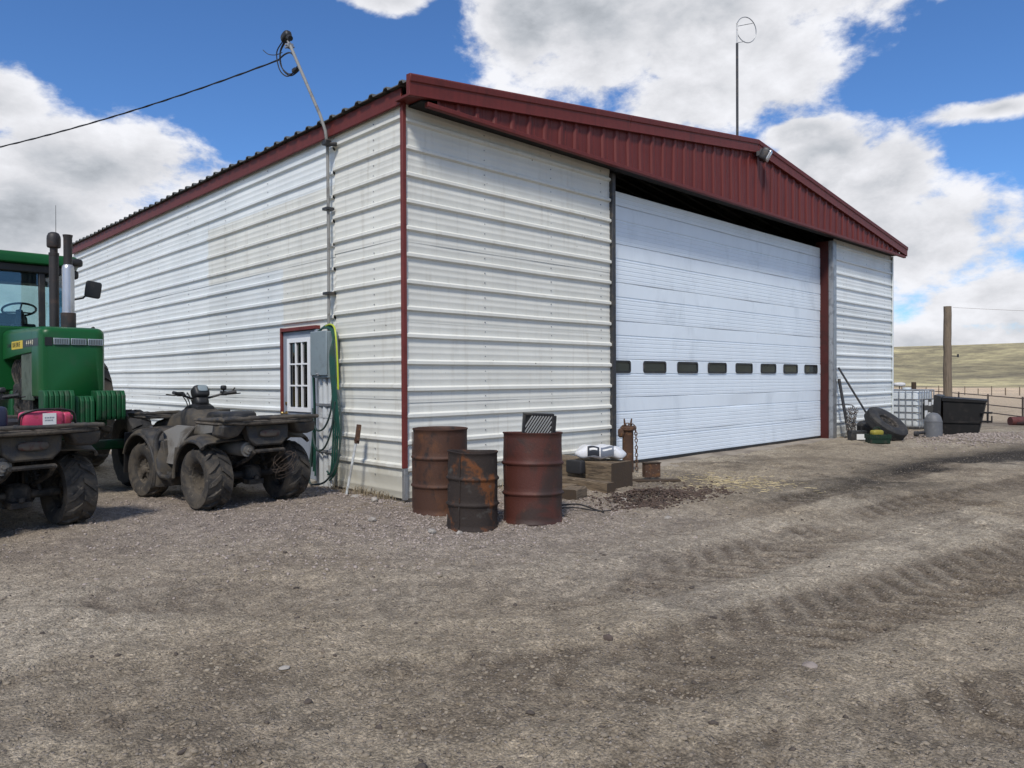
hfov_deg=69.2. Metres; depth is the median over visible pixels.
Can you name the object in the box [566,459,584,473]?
rubber block
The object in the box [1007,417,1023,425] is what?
oil drum
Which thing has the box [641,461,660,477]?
steel channel
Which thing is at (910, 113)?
sky
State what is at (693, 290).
overhead door
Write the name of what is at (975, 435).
mound gravel
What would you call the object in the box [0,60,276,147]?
overhead cable
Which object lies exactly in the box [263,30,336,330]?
service mast
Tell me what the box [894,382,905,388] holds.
white trough
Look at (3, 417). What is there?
navy jug
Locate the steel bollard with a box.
[618,418,634,471]
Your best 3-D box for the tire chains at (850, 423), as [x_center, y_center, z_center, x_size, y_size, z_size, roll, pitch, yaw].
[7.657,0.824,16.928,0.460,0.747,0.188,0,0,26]
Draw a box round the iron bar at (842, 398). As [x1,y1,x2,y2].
[837,379,848,436]
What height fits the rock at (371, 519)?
0.049 m
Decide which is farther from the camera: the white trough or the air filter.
the white trough
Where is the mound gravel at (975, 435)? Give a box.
[902,432,1023,451]
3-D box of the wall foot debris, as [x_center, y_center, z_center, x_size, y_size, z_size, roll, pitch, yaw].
[4.254,1.285,13.741,16.163,0.115,1.734,-1,1,-39]
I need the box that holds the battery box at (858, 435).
[847,425,867,440]
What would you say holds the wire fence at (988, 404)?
on the ground
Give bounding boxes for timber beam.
[562,454,632,488]
[562,476,614,492]
[562,483,578,487]
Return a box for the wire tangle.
[271,451,297,478]
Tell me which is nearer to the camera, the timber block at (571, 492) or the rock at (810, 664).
the rock at (810, 664)
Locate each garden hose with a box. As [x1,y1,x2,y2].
[309,324,339,480]
[309,385,341,485]
[325,324,338,389]
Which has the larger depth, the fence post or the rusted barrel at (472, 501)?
the fence post
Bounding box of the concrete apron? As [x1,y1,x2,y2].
[634,437,844,472]
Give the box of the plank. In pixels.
[633,478,680,482]
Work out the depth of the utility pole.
23.91 m
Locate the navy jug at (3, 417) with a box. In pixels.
[0,406,7,425]
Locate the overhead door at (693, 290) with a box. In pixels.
[616,191,820,462]
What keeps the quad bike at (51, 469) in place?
on the ground
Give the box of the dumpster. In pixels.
[933,394,992,434]
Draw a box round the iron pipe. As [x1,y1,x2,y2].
[838,367,866,412]
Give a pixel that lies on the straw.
(724, 481)
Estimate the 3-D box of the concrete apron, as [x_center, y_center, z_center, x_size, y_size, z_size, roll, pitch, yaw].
[4.889,1.297,13.876,8.550,0.066,1.602,-1,1,-44]
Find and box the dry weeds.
[323,429,908,500]
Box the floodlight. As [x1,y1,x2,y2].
[756,147,771,162]
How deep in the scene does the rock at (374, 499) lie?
8.36 m
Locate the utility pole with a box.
[943,306,958,396]
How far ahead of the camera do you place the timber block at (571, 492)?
8.50 m
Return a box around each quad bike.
[0,387,104,524]
[123,385,318,510]
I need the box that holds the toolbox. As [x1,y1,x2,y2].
[864,434,891,443]
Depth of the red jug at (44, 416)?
6.67 m
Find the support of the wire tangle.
hanging from the quad bike at (203, 452)
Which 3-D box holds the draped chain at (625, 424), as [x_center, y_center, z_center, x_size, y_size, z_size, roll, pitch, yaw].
[1.728,0.926,10.944,0.268,0.712,0.068,0,0,-5]
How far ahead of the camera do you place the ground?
4.22 m
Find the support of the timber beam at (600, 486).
on the ground
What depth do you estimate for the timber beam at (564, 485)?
9.11 m
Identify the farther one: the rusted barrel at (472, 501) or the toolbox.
the toolbox
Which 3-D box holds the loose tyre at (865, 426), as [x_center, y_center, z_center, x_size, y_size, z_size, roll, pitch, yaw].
[8.298,1.019,16.857,0.845,0.302,0.845,0,7,19]
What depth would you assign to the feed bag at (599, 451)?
9.51 m
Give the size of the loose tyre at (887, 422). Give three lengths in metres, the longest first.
0.926 x 0.926 x 0.251 m
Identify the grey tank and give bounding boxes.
[914,413,942,437]
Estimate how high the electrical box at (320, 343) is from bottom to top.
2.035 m
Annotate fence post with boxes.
[911,382,915,388]
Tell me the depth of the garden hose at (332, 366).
9.43 m
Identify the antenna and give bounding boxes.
[736,17,756,135]
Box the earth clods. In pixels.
[583,481,741,511]
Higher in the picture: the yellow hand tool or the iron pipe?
the iron pipe
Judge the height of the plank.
0.046 m
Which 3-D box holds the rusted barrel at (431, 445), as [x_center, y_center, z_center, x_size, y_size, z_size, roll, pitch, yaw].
[-0.747,0.894,7.725,0.599,0.875,0.603,0,0,29]
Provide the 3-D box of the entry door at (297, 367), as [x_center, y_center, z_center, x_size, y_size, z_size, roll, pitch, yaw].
[-2.982,0.280,10.351,0.135,2.036,0.932,-1,1,-44]
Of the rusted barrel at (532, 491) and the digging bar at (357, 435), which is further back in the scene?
the digging bar at (357, 435)
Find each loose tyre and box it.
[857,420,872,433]
[864,407,907,440]
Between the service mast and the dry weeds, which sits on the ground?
the dry weeds
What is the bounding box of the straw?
[664,472,825,492]
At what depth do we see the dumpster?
17.19 m
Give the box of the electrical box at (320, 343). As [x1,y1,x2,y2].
[310,330,338,487]
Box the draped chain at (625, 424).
[621,423,637,470]
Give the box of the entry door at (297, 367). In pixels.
[280,330,314,478]
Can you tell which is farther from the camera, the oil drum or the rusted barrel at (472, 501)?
the oil drum
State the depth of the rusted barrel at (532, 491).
7.01 m
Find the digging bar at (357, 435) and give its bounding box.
[345,424,360,493]
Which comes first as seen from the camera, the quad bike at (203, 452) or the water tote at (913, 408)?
the quad bike at (203, 452)
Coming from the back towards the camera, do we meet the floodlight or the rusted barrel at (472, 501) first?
the floodlight
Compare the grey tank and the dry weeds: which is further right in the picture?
the grey tank
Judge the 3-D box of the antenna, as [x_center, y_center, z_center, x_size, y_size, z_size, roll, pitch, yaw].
[4.447,-5.702,14.061,0.476,2.518,0.047,0,0,-20]
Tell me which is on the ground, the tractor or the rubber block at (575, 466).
the tractor
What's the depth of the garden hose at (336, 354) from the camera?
9.38 m
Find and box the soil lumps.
[2,444,1013,767]
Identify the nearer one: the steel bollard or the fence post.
the steel bollard
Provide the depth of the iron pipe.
16.97 m
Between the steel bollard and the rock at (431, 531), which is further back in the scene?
the steel bollard
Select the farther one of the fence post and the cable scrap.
the fence post
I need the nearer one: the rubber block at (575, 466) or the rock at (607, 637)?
the rock at (607, 637)
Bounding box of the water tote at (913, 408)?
[894,387,933,429]
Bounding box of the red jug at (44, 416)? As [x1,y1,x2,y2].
[18,408,76,424]
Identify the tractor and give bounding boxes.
[0,205,151,485]
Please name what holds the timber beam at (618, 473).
on the ground
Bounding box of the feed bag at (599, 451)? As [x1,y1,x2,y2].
[575,444,625,459]
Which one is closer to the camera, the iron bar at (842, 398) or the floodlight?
the floodlight
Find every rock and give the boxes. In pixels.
[279,665,289,669]
[368,517,375,521]
[371,497,377,501]
[428,528,435,533]
[603,634,612,640]
[802,661,817,668]
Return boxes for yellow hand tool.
[870,427,883,434]
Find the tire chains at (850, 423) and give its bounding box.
[837,404,858,434]
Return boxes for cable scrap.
[562,503,610,512]
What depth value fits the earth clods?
8.55 m
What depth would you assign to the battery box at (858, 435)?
16.05 m
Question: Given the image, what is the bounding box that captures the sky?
[0,0,1023,346]
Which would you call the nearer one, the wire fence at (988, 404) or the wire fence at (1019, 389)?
the wire fence at (988, 404)
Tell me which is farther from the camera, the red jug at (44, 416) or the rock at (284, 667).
the red jug at (44, 416)
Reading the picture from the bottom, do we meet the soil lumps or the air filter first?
the soil lumps
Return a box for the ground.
[0,343,1023,767]
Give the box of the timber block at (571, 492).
[562,485,586,499]
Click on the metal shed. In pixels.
(502, 263)
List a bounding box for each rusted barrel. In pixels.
[411,426,467,516]
[446,449,498,532]
[501,431,563,525]
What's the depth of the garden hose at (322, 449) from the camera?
9.41 m
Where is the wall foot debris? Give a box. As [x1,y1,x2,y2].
[314,430,910,502]
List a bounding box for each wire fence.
[901,386,1023,395]
[932,391,1023,420]
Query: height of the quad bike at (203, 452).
1.331 m
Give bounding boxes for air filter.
[522,412,556,432]
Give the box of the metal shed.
[72,73,907,501]

